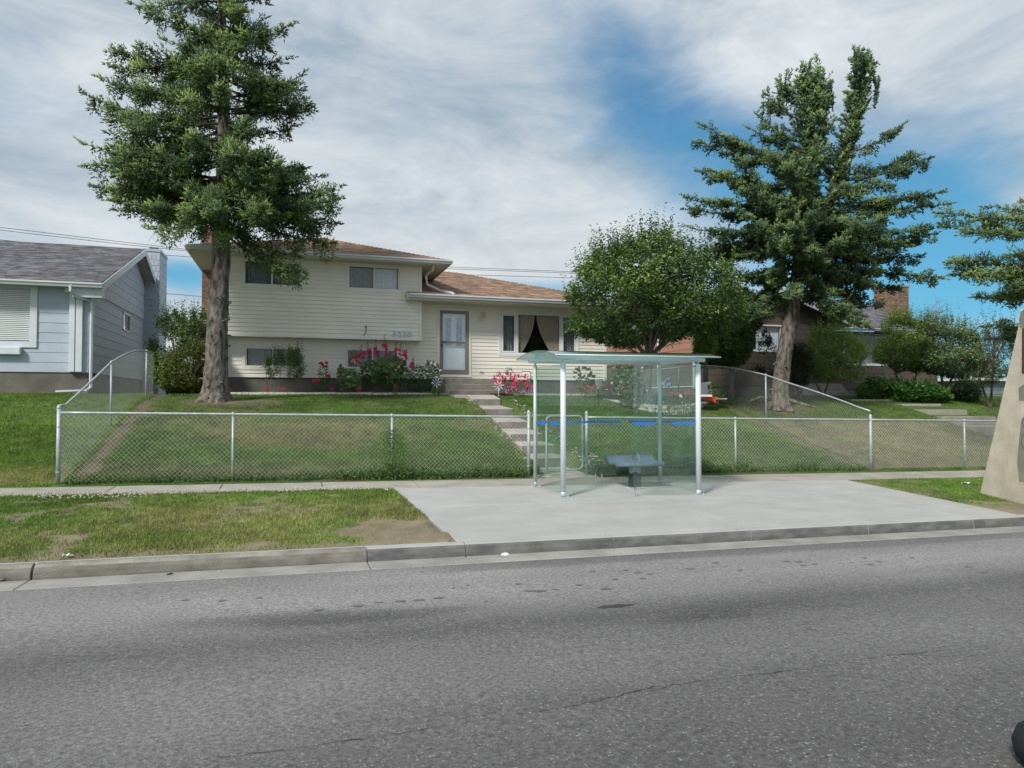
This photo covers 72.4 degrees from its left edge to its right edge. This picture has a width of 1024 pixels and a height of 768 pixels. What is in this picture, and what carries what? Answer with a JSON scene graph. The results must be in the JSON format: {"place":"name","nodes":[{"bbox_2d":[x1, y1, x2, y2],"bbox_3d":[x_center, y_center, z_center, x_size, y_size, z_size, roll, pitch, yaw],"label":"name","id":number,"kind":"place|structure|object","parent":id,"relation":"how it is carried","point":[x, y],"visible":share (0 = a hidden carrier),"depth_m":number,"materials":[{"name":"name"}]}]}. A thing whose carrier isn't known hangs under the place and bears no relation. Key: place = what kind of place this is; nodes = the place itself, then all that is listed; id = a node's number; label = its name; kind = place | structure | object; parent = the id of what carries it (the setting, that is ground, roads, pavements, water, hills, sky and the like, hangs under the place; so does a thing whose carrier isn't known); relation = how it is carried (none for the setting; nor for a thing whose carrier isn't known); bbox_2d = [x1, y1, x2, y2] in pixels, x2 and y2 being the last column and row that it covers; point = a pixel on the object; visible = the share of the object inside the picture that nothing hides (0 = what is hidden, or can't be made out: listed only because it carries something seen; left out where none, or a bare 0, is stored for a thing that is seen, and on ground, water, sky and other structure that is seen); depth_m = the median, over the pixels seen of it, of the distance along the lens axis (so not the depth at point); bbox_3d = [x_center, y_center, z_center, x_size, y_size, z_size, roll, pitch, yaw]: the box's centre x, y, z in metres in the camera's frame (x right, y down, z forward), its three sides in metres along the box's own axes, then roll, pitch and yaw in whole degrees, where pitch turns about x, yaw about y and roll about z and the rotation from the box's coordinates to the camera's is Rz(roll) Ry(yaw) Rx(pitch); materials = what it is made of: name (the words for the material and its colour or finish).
{"place":"outdoors","nodes":[
{"label":"outdoors","id":0,"kind":"place"},
{"bbox_2d":[0,392,155,487],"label":"grass","id":1,"kind":"structure","parent":0,"point":[42,396],"depth_m":14.33,"materials":[{"name":"green plant"}]},
{"bbox_2d":[0,470,984,496],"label":"sidewalk","id":2,"kind":"structure","parent":0,"point":[617,480],"depth_m":13.17,"materials":[{"name":"concrete"}]},
{"bbox_2d":[0,476,1017,562],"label":"grass","id":3,"kind":"structure","parent":0,"point":[343,513],"depth_m":9.29,"materials":[{"name":"green plant"}]},
{"bbox_2d":[0,532,1023,767],"bbox_3d":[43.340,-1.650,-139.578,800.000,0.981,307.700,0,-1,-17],"label":"road","id":4,"kind":"structure","parent":0,"point":[901,653],"depth_m":4.71,"materials":[{"name":"grey asphalt"}]},
{"bbox_2d":[0,526,1023,590],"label":"gutter","id":5,"kind":"object","parent":4,"relation":"on","point":[143,578],"visible":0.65,"depth_m":8.02,"materials":[{"name":"concrete"}]},
{"bbox_2d":[1011,721,1023,762],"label":"tire","id":6,"kind":"object","parent":4,"relation":"on","point":[1017,737],"visible":1,"depth_m":3.39,"materials":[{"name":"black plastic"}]},
{"bbox_2d":[0,393,1023,563],"bbox_3d":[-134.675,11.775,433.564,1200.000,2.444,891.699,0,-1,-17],"label":"ground","id":7,"kind":"structure","parent":0,"point":[413,531],"depth_m":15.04,"materials":[{"name":"green plant"}]},
{"bbox_2d":[0,240,169,393],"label":"blue house","id":8,"kind":"structure","parent":7,"relation":"on","point":[68,312],"depth_m":20.13,"materials":[{"name":"grey"}]},
{"bbox_2d":[0,285,37,347],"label":"window","id":9,"kind":"structure","parent":8,"relation":"in","point":[18,304],"depth_m":19.45,"materials":[{"name":"grey plastic"}]},
{"bbox_2d":[123,312,130,332],"bbox_3d":[-13.364,-2.128,24.216,0.060,0.622,1.099,0,-1,-17],"label":"window","id":10,"kind":"structure","parent":8,"relation":"in","point":[127,317],"depth_m":24.39,"materials":[{"name":"white plastic"}]},
{"bbox_2d":[59,350,154,476],"bbox_3d":[-8.802,0.378,15.613,0.060,2.729,8.152,0,-1,-17],"label":"side fence","id":11,"kind":"object","parent":7,"relation":"on","point":[110,382],"visible":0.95,"depth_m":14.99,"materials":[{"name":"metal"}]},
{"bbox_2d":[143,293,206,393],"bbox_3d":[-10.216,-1.238,21.685,2.174,3.337,2.516,0,-1,-17],"label":"lilac bush","id":12,"kind":"object","parent":7,"relation":"on","point":[194,326],"visible":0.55,"depth_m":21.31,"materials":[{"name":"green plant"}]},
{"bbox_2d":[157,335,205,393],"bbox_3d":[-9.649,-0.635,20.917,1.840,1.891,1.796,0,-1,-17],"label":"olive bush","id":13,"kind":"object","parent":7,"relation":"on","point":[185,372],"visible":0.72,"depth_m":20.50,"materials":[{"name":"green plant"}]},
{"bbox_2d":[165,390,200,393],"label":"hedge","id":14,"kind":"object","parent":7,"relation":"on","point":[184,392],"visible":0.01,"depth_m":32.51,"materials":[{"name":"green plant"}]},
{"bbox_2d":[0,486,369,498],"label":"clover flowers","id":15,"kind":"object","parent":7,"relation":"on","point":[207,490],"visible":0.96,"depth_m":10.84,"materials":[{"name":"white plant"}]},
{"bbox_2d":[72,0,346,403],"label":"spruce tree","id":16,"kind":"object","parent":7,"relation":"on","point":[252,187],"visible":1,"depth_m":17.35,"materials":[{"name":"green plant"}]},
{"bbox_2d":[55,405,529,484],"bbox_3d":[-3.628,1.131,12.933,8.381,1.506,0.072,0,-1,-17],"label":"wire fence","id":17,"kind":"object","parent":7,"relation":"on","point":[58,439],"visible":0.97,"depth_m":12.67,"materials":[{"name":"silver metal"}]},
{"bbox_2d":[60,425,532,485],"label":"weeds","id":18,"kind":"object","parent":7,"relation":"on","point":[407,472],"visible":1,"depth_m":13.19,"materials":[{"name":"green plant"}]},
{"bbox_2d":[392,385,398,394],"bbox_3d":[-3.622,0.188,21.661,0.230,0.324,0.506,0,-1,-4],"label":"begonia","id":19,"kind":"object","parent":7,"relation":"on","point":[396,393],"visible":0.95,"depth_m":21.78,"materials":[{"name":"red plant"}]},
{"bbox_2d":[184,229,626,395],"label":"split level house","id":20,"kind":"structure","parent":7,"relation":"on","point":[337,311],"depth_m":22.89,"materials":[{"name":"beige wood"}]},
{"bbox_2d":[240,256,303,289],"bbox_3d":[-7.510,-3.436,21.943,1.855,0.950,0.450,0,-1,-17],"label":"window","id":21,"kind":"structure","parent":20,"relation":"in","point":[251,277],"depth_m":21.75,"materials":[{"name":"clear glass"}]},
{"bbox_2d":[242,344,303,369],"bbox_3d":[-7.644,-0.841,22.413,1.863,0.805,0.550,0,-1,-17],"label":"window","id":22,"kind":"structure","parent":20,"relation":"in","point":[252,359],"depth_m":22.14,"materials":[{"name":"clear glass"}]},
{"bbox_2d":[344,346,400,370],"bbox_3d":[-4.681,-0.826,23.333,1.860,0.810,0.550,0,-1,-17],"label":"window","id":23,"kind":"structure","parent":20,"relation":"in","point":[348,350],"depth_m":23.10,"materials":[{"name":"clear glass"}]},
{"bbox_2d":[345,262,402,293],"bbox_3d":[-4.532,-3.433,22.868,1.838,0.950,0.450,0,-1,-17],"label":"window","id":24,"kind":"structure","parent":20,"relation":"in","point":[359,277],"depth_m":22.75,"materials":[{"name":"clear glass"}]},
{"bbox_2d":[437,307,471,376],"bbox_3d":[-1.980,-1.415,23.955,1.200,2.362,0.231,0,-1,-17],"label":"door","id":25,"kind":"structure","parent":20,"relation":"in","point":[453,324],"depth_m":24.00,"materials":[{"name":"grey"}]},
{"bbox_2d":[498,310,578,355],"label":"window","id":26,"kind":"structure","parent":20,"relation":"in","point":[520,333],"depth_m":25.01,"materials":[{"name":"white plastic"}]},
{"bbox_2d":[230,392,595,395],"bbox_3d":[-2.792,0.334,22.167,11.619,0.128,0.351,0,-1,-15],"label":"bed edging","id":27,"kind":"object","parent":7,"relation":"on","point":[327,393],"visible":0.52,"depth_m":21.62,"materials":[{"name":"stone"}]},
{"bbox_2d":[430,385,441,394],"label":"hosta","id":28,"kind":"object","parent":7,"relation":"on","point":[438,389],"visible":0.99,"depth_m":22.14,"materials":[{"name":"green plant"}]},
{"bbox_2d":[432,378,440,394],"bbox_3d":[-2.387,0.064,22.096,0.377,0.596,0.038,0,-1,0],"label":"pinwheel","id":29,"kind":"object","parent":7,"relation":"on","point":[437,382],"visible":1,"depth_m":22.09,"materials":[{"name":"white plastic"}]},
{"bbox_2d":[440,378,511,398],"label":"porch steps","id":30,"kind":"structure","parent":7,"relation":"on","point":[459,387],"depth_m":22.80,"materials":[{"name":"concrete"}]},
{"bbox_2d":[494,381,502,396],"bbox_3d":[-0.425,0.136,21.997,0.377,0.547,0.038,0,-1,0],"label":"pinwheel","id":31,"kind":"object","parent":7,"relation":"on","point":[499,385],"visible":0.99,"depth_m":22.00,"materials":[{"name":"white plastic"}]},
{"bbox_2d":[0,515,1023,581],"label":"kerb","id":32,"kind":"structure","parent":7,"relation":"on","point":[100,567],"depth_m":8.29,"materials":[{"name":"concrete"}]},
{"bbox_2d":[492,368,532,395],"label":"pink rose","id":33,"kind":"object","parent":7,"relation":"on","point":[504,379],"visible":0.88,"depth_m":22.31,"materials":[{"name":"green plant"}]},
{"bbox_2d":[500,388,532,396],"bbox_3d":[0.142,0.267,22.078,1.060,0.322,0.506,0,-1,1],"label":"alyssum","id":34,"kind":"object","parent":7,"relation":"on","point":[517,392],"visible":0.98,"depth_m":22.17,"materials":[{"name":"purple plant"}]},
{"bbox_2d":[522,371,532,384],"bbox_3d":[0.506,-0.193,22.936,0.372,0.460,0.068,0,-1,0],"label":"garden chair","id":35,"kind":"object","parent":7,"relation":"on","point":[528,373],"visible":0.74,"depth_m":22.93,"materials":[{"name":"white plastic"}]},
{"bbox_2d":[467,395,597,477],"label":"garden steps","id":36,"kind":"structure","parent":7,"relation":"on","point":[490,404],"depth_m":17.26,"materials":[{"name":"concrete"}]},
{"bbox_2d":[468,399,607,476],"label":"pebbles","id":37,"kind":"object","parent":7,"relation":"on","point":[592,453],"visible":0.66,"depth_m":15.65,"materials":[{"name":"white stone"}]},
{"bbox_2d":[573,366,595,397],"bbox_3d":[2.332,-0.072,22.590,0.741,1.044,0.668,-1,-2,22],"label":"young catalpa","id":38,"kind":"object","parent":7,"relation":"on","point":[589,382],"visible":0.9,"depth_m":22.54,"materials":[{"name":"green plant"}]},
{"bbox_2d":[567,384,611,398],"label":"lilies","id":39,"kind":"object","parent":7,"relation":"on","point":[593,386],"visible":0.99,"depth_m":22.12,"materials":[{"name":"green plant"}]},
{"bbox_2d":[594,379,603,388],"bbox_3d":[2.809,0.005,22.604,0.304,0.310,0.299,0,-1,-17],"label":"bucket","id":40,"kind":"object","parent":7,"relation":"on","point":[598,383],"visible":1,"depth_m":22.48,"materials":[{"name":"white plastic"}]},
{"bbox_2d":[604,377,613,395],"bbox_3d":[3.299,0.057,23.487,0.394,0.732,0.520,0,-1,-17],"label":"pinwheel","id":41,"kind":"object","parent":7,"relation":"on","point":[607,380],"visible":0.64,"depth_m":23.49,"materials":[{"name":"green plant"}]},
{"bbox_2d":[609,365,644,408],"bbox_3d":[3.340,0.063,20.384,1.020,1.365,0.890,0,-1,16],"label":"hollyhock","id":42,"kind":"object","parent":7,"relation":"on","point":[626,372],"visible":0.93,"depth_m":20.27,"materials":[{"name":"green plant"}]},
{"bbox_2d":[617,390,692,416],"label":"bed plants","id":43,"kind":"object","parent":7,"relation":"on","point":[646,402],"visible":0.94,"depth_m":19.54,"materials":[{"name":"green plant"}]},
{"bbox_2d":[603,399,707,414],"bbox_3d":[5.021,0.718,22.629,4.354,0.612,4.334,0,-1,-17],"label":"stone planter","id":44,"kind":"object","parent":7,"relation":"on","point":[690,407],"visible":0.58,"depth_m":20.44,"materials":[{"name":"grey stone"}]},
{"bbox_2d":[560,202,752,403],"bbox_3d":[4.184,-2.390,20.625,5.556,5.972,3.980,0,-1,5],"label":"leafy tree","id":45,"kind":"object","parent":44,"relation":"on","point":[647,292],"visible":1,"depth_m":19.85,"materials":[{"name":"green plant"}]},
{"bbox_2d":[691,334,718,400],"bbox_3d":[6.234,-0.582,22.605,1.006,2.322,1.055,-1,-2,39],"label":"juniper","id":46,"kind":"object","parent":44,"relation":"in","point":[705,346],"visible":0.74,"depth_m":22.42,"materials":[{"name":"green plant"}]},
{"bbox_2d":[701,382,711,394],"bbox_3d":[6.009,0.135,21.815,0.448,0.426,0.221,0,-1,0],"label":"leaning panel","id":47,"kind":"object","parent":44,"relation":"on","point":[704,390],"visible":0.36,"depth_m":21.78,"materials":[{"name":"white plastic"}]},
{"bbox_2d":[701,397,716,401],"bbox_3d":[5.897,0.468,21.073,0.435,0.176,0.391,0,-1,0],"label":"tub","id":48,"kind":"object","parent":44,"relation":"on","point":[710,399],"visible":0.82,"depth_m":20.90,"materials":[{"name":"red plastic"}]},
{"bbox_2d":[662,378,673,413],"bbox_3d":[4.462,0.350,20.134,0.382,1.072,0.672,0,-1,18],"label":"delphinium","id":49,"kind":"object","parent":7,"relation":"on","point":[664,381],"visible":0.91,"depth_m":20.12,"materials":[{"name":"purple plant"}]},
{"bbox_2d":[668,391,693,420],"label":"geraniums","id":50,"kind":"object","parent":7,"relation":"on","point":[679,395],"visible":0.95,"depth_m":19.52,"materials":[{"name":"red plant"}]},
{"bbox_2d":[395,480,1015,541],"bbox_3d":[3.106,2.005,11.652,9.612,0.423,3.881,0,-1,-17],"label":"concrete pad","id":51,"kind":"object","parent":7,"relation":"on","point":[460,514],"visible":0.84,"depth_m":11.06,"materials":[{"name":"grey concrete"}]},
{"bbox_2d":[516,350,720,497],"bbox_3d":[1.856,0.694,12.500,3.175,2.532,1.784,0,-1,-17],"label":"bus shelter","id":52,"kind":"object","parent":51,"relation":"on","point":[562,358],"visible":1,"depth_m":12.27,"materials":[{"name":"metal"}]},
{"bbox_2d":[606,453,664,488],"bbox_3d":[2.282,1.601,12.950,0.949,0.639,0.493,0,-1,-17],"label":"shelter bench","id":53,"kind":"object","parent":51,"relation":"on","point":[634,463],"visible":1,"depth_m":12.90,"materials":[{"name":"plastic"}]},
{"bbox_2d":[706,383,723,409],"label":"leafy weed","id":54,"kind":"object","parent":7,"relation":"on","point":[718,392],"visible":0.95,"depth_m":21.25,"materials":[{"name":"green plant"}]},
{"bbox_2d":[691,285,764,397],"bbox_3d":[7.442,-1.469,24.073,2.540,3.955,2.900,0,-1,-17],"label":"juniper","id":55,"kind":"object","parent":7,"relation":"on","point":[736,349],"visible":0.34,"depth_m":23.30,"materials":[{"name":"green plant"}]},
{"bbox_2d":[585,411,872,474],"bbox_3d":[5.065,1.332,15.628,7.436,1.492,0.072,0,-1,-17],"label":"wire fence","id":56,"kind":"object","parent":7,"relation":"on","point":[735,437],"visible":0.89,"depth_m":15.60,"materials":[{"name":"silver metal"}]},
{"bbox_2d":[545,415,585,471],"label":"garden gate","id":57,"kind":"structure","parent":56,"relation":"attached to","point":[581,443],"depth_m":14.29,"materials":[{"name":"metal"}]},
{"bbox_2d":[590,432,868,475],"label":"weeds","id":58,"kind":"object","parent":7,"relation":"on","point":[704,463],"visible":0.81,"depth_m":15.26,"materials":[{"name":"green plant"}]},
{"bbox_2d":[604,365,870,464],"bbox_3d":[6.275,0.772,24.159,0.060,2.860,15.556,0,-1,-17],"label":"side fence","id":59,"kind":"object","parent":7,"relation":"on","point":[766,390],"visible":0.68,"depth_m":20.29,"materials":[{"name":"metal"}]},
{"bbox_2d":[754,327,776,395],"bbox_3d":[8.841,-0.739,24.338,0.793,2.537,1.108,0,-1,3],"label":"dark shrub","id":60,"kind":"object","parent":7,"relation":"on","point":[768,342],"visible":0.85,"depth_m":24.25,"materials":[{"name":"green plant"}]},
{"bbox_2d":[604,285,950,395],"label":"brown house","id":61,"kind":"structure","parent":7,"relation":"on","point":[807,314],"depth_m":28.25,"materials":[{"name":"white"}]},
{"bbox_2d":[753,324,781,351],"bbox_3d":[9.873,-1.795,27.773,1.708,1.109,0.550,0,-1,-17],"label":"window","id":62,"kind":"structure","parent":61,"relation":"in","point":[775,333],"depth_m":27.76,"materials":[{"name":"white glass"}]},
{"bbox_2d":[844,333,907,365],"bbox_3d":[16.132,-1.536,31.543,3.620,1.490,0.850,0,-1,-17],"label":"window","id":63,"kind":"structure","parent":61,"relation":"in","point":[871,337],"depth_m":31.19,"materials":[{"name":"white glass"}]},
{"bbox_2d":[789,339,815,399],"bbox_3d":[10.150,-0.538,24.755,1.068,2.176,1.187,0,-1,16],"label":"dark shrub","id":64,"kind":"object","parent":7,"relation":"on","point":[800,375],"visible":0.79,"depth_m":24.53,"materials":[{"name":"green plant"}]},
{"bbox_2d":[678,43,956,411],"bbox_3d":[9.521,-5.026,22.403,8.823,11.818,5.582,0,-1,-17],"label":"spruce tree","id":65,"kind":"object","parent":7,"relation":"on","point":[820,236],"visible":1,"depth_m":21.80,"materials":[{"name":"green plant"}]},
{"bbox_2d":[789,383,850,395],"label":"house steps","id":66,"kind":"structure","parent":7,"relation":"on","point":[835,389],"depth_m":27.58,"materials":[{"name":"concrete"}]},
{"bbox_2d":[802,316,871,397],"bbox_3d":[11.474,-1.025,24.870,2.464,3.036,2.236,0,-1,-17],"label":"tree","id":67,"kind":"object","parent":7,"relation":"on","point":[841,362],"visible":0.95,"depth_m":24.62,"materials":[{"name":"green plant"}]},
{"bbox_2d":[868,299,934,381],"bbox_3d":[14.834,-1.358,26.545,2.388,3.757,2.409,1,-2,-37],"label":"tree","id":68,"kind":"object","parent":7,"relation":"on","point":[882,348],"visible":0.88,"depth_m":26.10,"materials":[{"name":"green plant"}]},
{"bbox_2d":[854,372,953,401],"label":"green shrubs","id":69,"kind":"object","parent":7,"relation":"on","point":[873,387],"visible":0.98,"depth_m":25.12,"materials":[{"name":"green plant"}]},
{"bbox_2d":[845,399,995,434],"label":"neighbour steps","id":70,"kind":"structure","parent":7,"relation":"on","point":[947,412],"depth_m":23.09,"materials":[{"name":"concrete"}]},
{"bbox_2d":[912,298,951,319],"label":"bare tree","id":71,"kind":"object","parent":7,"relation":"on","point":[932,307],"visible":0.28,"depth_m":42.22,"materials":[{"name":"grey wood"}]},
{"bbox_2d":[872,419,996,467],"bbox_3d":[12.837,1.567,18.036,8.840,1.401,0.072,0,-1,-17],"label":"wire fence","id":72,"kind":"object","parent":7,"relation":"on","point":[942,420],"visible":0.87,"depth_m":17.30,"materials":[{"name":"silver metal"}]},
{"bbox_2d":[913,302,991,390],"bbox_3d":[16.050,-1.264,25.617,2.547,3.529,2.537,-1,-2,28],"label":"tree","id":73,"kind":"object","parent":7,"relation":"on","point":[947,361],"visible":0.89,"depth_m":25.20,"materials":[{"name":"green plant"}]},
{"bbox_2d":[947,376,983,401],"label":"shrub","id":74,"kind":"object","parent":7,"relation":"on","point":[960,391],"visible":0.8,"depth_m":26.28,"materials":[{"name":"green plant"}]},
{"bbox_2d":[937,378,1006,395],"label":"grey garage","id":75,"kind":"structure","parent":7,"relation":"on","point":[998,388],"depth_m":36.85,"materials":[{"name":"grey"}]},
{"bbox_2d":[937,305,1017,377],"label":"trees","id":76,"kind":"object","parent":7,"relation":"on","point":[1000,355],"visible":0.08,"depth_m":51.82,"materials":[{"name":"green plant"}]},
{"bbox_2d":[931,196,1023,344],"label":"spruce tree","id":77,"kind":"object","parent":7,"relation":"on","point":[1013,277],"visible":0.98,"depth_m":16.74,"materials":[{"name":"green plant"}]},
{"bbox_2d":[955,314,1013,407],"bbox_3d":[16.959,-0.862,24.922,1.894,3.420,1.870,0,-1,-17],"label":"thin tree","id":78,"kind":"object","parent":7,"relation":"on","point":[988,374],"visible":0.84,"depth_m":24.79,"materials":[{"name":"green plant"}]},
{"bbox_2d":[981,322,1017,372],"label":"bare tree","id":79,"kind":"object","parent":7,"relation":"on","point":[992,344],"visible":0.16,"depth_m":43.85,"materials":[{"name":"brown plant"}]},
{"bbox_2d":[980,309,1023,503],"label":"concrete pier","id":80,"kind":"structure","parent":7,"relation":"on","point":[1003,479],"depth_m":12.46,"materials":[{"name":"grey concrete"}]},
{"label":"soil","id":81,"kind":"structure","parent":7,"relation":"on","visible":0},
{"bbox_2d":[260,338,306,391],"bbox_3d":[-6.981,-0.610,21.380,1.377,1.718,1.019,0,-1,-17],"label":"young shrub","id":82,"kind":"object","parent":81,"relation":"on","point":[297,360],"visible":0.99,"depth_m":21.35,"materials":[{"name":"green plant"}]},
{"bbox_2d":[312,361,331,391],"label":"red rose","id":83,"kind":"object","parent":81,"relation":"on","point":[326,374],"visible":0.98,"depth_m":21.69,"materials":[{"name":"green plant"}]},
{"bbox_2d":[336,364,361,392],"bbox_3d":[-5.128,-0.145,22.029,0.819,0.996,0.816,0,-1,-17],"label":"mallow","id":84,"kind":"object","parent":81,"relation":"on","point":[352,373],"visible":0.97,"depth_m":21.88,"materials":[{"name":"green plant"}]},
{"bbox_2d":[350,334,415,388],"bbox_3d":[-4.164,-0.709,22.417,1.984,1.756,1.173,0,-1,-17],"label":"hollyhock","id":85,"kind":"object","parent":81,"relation":"on","point":[380,379],"visible":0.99,"depth_m":22.22,"materials":[{"name":"green plant"}]},
{"bbox_2d":[405,359,440,392],"bbox_3d":[-2.867,-0.222,22.623,1.272,1.181,0.875,0,-1,0],"label":"white rose","id":86,"kind":"object","parent":81,"relation":"on","point":[419,383],"visible":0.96,"depth_m":22.46,"materials":[{"name":"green plant"}]},
{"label":"utility pole","id":87,"kind":"object","parent":7,"relation":"on","visible":0},
{"bbox_2d":[2,230,672,273],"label":"overhead wire","id":88,"kind":"object","parent":87,"relation":"attached to","point":[183,250],"visible":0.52,"depth_m":46.30,"materials":[{"name":"black"}]},
{"bbox_2d":[0,227,738,272],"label":"overhead wire","id":89,"kind":"object","parent":87,"relation":"attached to","point":[185,249],"visible":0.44,"depth_m":46.32,"materials":[{"name":"black"}]},
{"bbox_2d":[4,240,756,278],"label":"overhead wire","id":90,"kind":"object","parent":87,"relation":"attached to","point":[485,275],"visible":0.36,"depth_m":51.45,"materials":[{"name":"black"}]},
{"bbox_2d":[0,0,1023,563],"label":"sky","id":91,"kind":"structure","parent":0,"point":[476,135],"materials":[{"name":"blue"}]},
{"bbox_2d":[676,395,1001,470],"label":"grass","id":92,"kind":"structure","parent":0,"point":[997,399],"depth_m":20.51,"materials":[{"name":"green plant"}]}
]}

